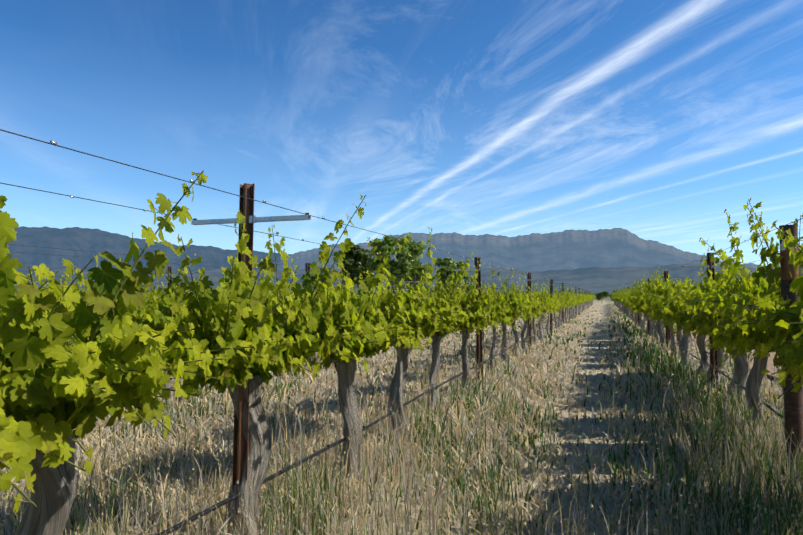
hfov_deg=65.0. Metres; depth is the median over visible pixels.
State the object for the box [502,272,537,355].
vine
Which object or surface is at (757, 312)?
vine
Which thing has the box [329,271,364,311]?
vine
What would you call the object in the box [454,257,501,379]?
trellis post
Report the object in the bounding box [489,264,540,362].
vine
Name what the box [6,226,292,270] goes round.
mountain range
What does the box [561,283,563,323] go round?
trellis post
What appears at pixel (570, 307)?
vine
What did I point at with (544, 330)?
vine
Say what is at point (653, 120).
sky
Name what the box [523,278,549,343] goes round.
vine
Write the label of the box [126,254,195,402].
vine
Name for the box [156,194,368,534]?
vine
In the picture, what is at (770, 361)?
ground
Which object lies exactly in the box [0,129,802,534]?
trellis wires
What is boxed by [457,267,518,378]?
vine
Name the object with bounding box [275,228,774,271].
mesa mountain
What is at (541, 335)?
vine
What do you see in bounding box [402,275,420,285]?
trellis post
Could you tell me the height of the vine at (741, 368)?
1.969 m
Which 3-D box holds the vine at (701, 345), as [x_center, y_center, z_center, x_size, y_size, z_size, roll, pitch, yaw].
[5.241,0.932,11.248,2.070,2.260,1.826,-1,-3,18]
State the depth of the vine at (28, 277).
14.99 m
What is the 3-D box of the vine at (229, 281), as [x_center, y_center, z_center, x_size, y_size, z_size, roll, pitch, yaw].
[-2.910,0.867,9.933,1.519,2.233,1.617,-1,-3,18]
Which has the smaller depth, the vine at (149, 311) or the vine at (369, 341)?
the vine at (369, 341)
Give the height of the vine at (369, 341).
2.092 m
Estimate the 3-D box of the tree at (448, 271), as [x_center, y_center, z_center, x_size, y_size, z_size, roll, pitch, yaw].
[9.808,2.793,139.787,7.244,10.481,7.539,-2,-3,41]
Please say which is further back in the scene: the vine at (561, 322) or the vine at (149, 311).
the vine at (561, 322)
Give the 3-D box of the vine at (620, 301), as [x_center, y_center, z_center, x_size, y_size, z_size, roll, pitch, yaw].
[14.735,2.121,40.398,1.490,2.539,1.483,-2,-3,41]
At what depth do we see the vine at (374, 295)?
16.25 m
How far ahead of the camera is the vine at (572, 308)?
41.72 m
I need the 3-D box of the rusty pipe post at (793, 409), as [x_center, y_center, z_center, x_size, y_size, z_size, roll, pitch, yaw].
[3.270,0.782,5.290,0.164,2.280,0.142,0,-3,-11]
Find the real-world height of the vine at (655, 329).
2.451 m
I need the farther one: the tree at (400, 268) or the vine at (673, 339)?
the tree at (400, 268)
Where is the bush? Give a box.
[595,291,608,300]
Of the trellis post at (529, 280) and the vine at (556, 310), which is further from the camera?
the vine at (556, 310)
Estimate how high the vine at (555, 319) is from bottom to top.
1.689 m
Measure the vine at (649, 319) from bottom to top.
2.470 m
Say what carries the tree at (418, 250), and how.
on the ground at (607, 303)
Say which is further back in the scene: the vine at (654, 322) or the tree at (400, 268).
the tree at (400, 268)
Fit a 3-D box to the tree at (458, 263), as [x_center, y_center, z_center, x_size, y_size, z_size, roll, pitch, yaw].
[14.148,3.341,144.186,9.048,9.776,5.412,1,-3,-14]
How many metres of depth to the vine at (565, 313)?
34.44 m
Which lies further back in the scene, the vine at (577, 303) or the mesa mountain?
the mesa mountain
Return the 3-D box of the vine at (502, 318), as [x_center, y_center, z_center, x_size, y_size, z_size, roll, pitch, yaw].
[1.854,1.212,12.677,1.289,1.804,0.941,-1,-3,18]
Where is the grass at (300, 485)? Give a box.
[0,305,802,534]
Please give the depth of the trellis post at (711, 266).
9.94 m
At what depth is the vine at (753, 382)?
6.97 m
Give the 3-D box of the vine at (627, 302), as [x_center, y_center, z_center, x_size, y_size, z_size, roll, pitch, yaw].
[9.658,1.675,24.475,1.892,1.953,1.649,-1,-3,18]
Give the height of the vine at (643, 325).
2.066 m
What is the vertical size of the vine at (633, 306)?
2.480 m
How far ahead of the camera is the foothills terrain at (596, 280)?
3543.79 m
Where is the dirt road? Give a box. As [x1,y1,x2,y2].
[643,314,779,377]
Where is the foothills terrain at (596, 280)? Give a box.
[14,263,765,296]
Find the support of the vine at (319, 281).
on the ground at (607, 303)
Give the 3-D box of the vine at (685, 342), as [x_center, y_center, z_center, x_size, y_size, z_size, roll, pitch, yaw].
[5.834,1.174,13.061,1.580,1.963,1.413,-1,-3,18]
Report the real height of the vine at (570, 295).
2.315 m
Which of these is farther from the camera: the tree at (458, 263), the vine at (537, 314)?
the tree at (458, 263)
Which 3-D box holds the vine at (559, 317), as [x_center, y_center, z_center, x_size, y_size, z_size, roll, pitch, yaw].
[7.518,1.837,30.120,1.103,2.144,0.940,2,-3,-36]
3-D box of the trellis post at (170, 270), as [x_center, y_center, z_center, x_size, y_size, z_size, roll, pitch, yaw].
[-5.340,1.207,14.540,0.860,2.470,0.082,-2,-3,17]
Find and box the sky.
[0,0,802,265]
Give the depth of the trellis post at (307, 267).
13.06 m
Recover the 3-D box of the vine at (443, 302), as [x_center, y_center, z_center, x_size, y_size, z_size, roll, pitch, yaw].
[0.499,0.716,8.419,1.161,2.414,1.247,-1,-3,18]
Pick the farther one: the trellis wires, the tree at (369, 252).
the tree at (369, 252)
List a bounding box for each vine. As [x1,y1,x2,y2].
[0,170,255,534]
[24,268,36,286]
[30,280,161,323]
[50,267,67,293]
[51,272,82,302]
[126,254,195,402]
[126,282,143,333]
[140,285,163,304]
[152,273,177,307]
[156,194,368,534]
[192,258,262,387]
[255,257,302,376]
[282,232,430,476]
[299,264,340,367]
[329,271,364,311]
[357,237,473,437]
[359,272,376,314]
[410,228,480,410]
[425,280,433,308]
[441,257,504,389]
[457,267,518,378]
[481,284,527,369]
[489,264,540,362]
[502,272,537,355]
[513,280,550,350]
[518,281,544,343]
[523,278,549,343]
[533,277,558,339]
[533,282,564,334]
[538,279,562,337]
[545,286,562,332]
[553,285,570,324]
[554,283,568,326]
[554,294,572,328]
[561,286,577,309]
[564,288,573,322]
[567,292,576,318]
[571,290,578,318]
[573,292,581,315]
[618,289,636,321]
[619,281,634,318]
[620,275,644,326]
[621,270,657,335]
[622,276,665,344]
[626,289,647,333]
[627,269,670,340]
[627,275,651,327]
[628,288,645,329]
[629,265,660,336]
[633,257,739,376]
[636,268,694,349]
[638,280,697,358]
[640,276,684,354]
[643,277,702,367]
[649,268,757,405]
[651,253,734,390]
[673,209,767,428]
[678,220,802,401]
[694,197,802,454]
[775,309,802,346]
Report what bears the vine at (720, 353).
on the ground at (607, 303)
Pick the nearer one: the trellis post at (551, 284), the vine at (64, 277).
the vine at (64, 277)
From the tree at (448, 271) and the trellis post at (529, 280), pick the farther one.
the tree at (448, 271)
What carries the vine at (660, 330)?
on the ground at (607, 303)
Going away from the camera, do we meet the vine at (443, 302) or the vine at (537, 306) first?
the vine at (443, 302)
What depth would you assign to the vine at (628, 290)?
34.66 m
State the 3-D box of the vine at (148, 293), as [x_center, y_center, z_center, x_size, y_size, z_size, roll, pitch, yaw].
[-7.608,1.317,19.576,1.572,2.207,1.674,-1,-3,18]
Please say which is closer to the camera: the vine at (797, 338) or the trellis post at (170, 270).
the vine at (797, 338)
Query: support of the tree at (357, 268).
on the ground at (607, 303)
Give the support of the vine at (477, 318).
on the ground at (607, 303)
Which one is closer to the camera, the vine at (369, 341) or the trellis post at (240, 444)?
the trellis post at (240, 444)
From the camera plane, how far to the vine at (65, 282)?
11.60 m
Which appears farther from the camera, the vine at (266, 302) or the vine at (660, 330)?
the vine at (660, 330)
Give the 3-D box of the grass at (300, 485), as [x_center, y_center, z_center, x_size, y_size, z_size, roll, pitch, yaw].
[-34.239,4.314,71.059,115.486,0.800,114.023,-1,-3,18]
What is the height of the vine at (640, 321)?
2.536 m
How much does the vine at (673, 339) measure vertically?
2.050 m
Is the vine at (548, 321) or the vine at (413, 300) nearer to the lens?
the vine at (413, 300)
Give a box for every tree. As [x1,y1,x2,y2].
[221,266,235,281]
[337,244,370,294]
[354,248,374,287]
[365,235,413,289]
[396,240,432,288]
[435,257,463,289]
[453,261,474,291]
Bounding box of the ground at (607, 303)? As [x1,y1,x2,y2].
[0,297,796,534]
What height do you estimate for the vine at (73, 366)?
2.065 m
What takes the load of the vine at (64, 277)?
on the ground at (607, 303)
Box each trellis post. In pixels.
[155,266,186,296]
[191,183,310,526]
[290,263,320,367]
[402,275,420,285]
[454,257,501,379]
[514,273,543,346]
[542,279,561,332]
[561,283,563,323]
[649,271,682,345]
[681,252,719,386]
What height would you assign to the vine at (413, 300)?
2.274 m
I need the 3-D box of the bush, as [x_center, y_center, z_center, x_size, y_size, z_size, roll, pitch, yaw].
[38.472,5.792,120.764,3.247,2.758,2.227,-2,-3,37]
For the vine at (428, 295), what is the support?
on the ground at (607, 303)
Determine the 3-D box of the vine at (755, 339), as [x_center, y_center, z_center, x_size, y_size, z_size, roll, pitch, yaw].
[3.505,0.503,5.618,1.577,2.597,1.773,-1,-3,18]
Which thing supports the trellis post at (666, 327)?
on the ground at (607, 303)
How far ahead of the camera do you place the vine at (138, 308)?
13.25 m
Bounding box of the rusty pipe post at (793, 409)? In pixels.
[779,225,802,471]
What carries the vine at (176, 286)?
on the ground at (607, 303)
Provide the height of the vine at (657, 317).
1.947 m
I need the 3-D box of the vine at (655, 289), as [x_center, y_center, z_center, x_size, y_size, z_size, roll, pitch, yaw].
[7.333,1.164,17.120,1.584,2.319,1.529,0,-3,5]

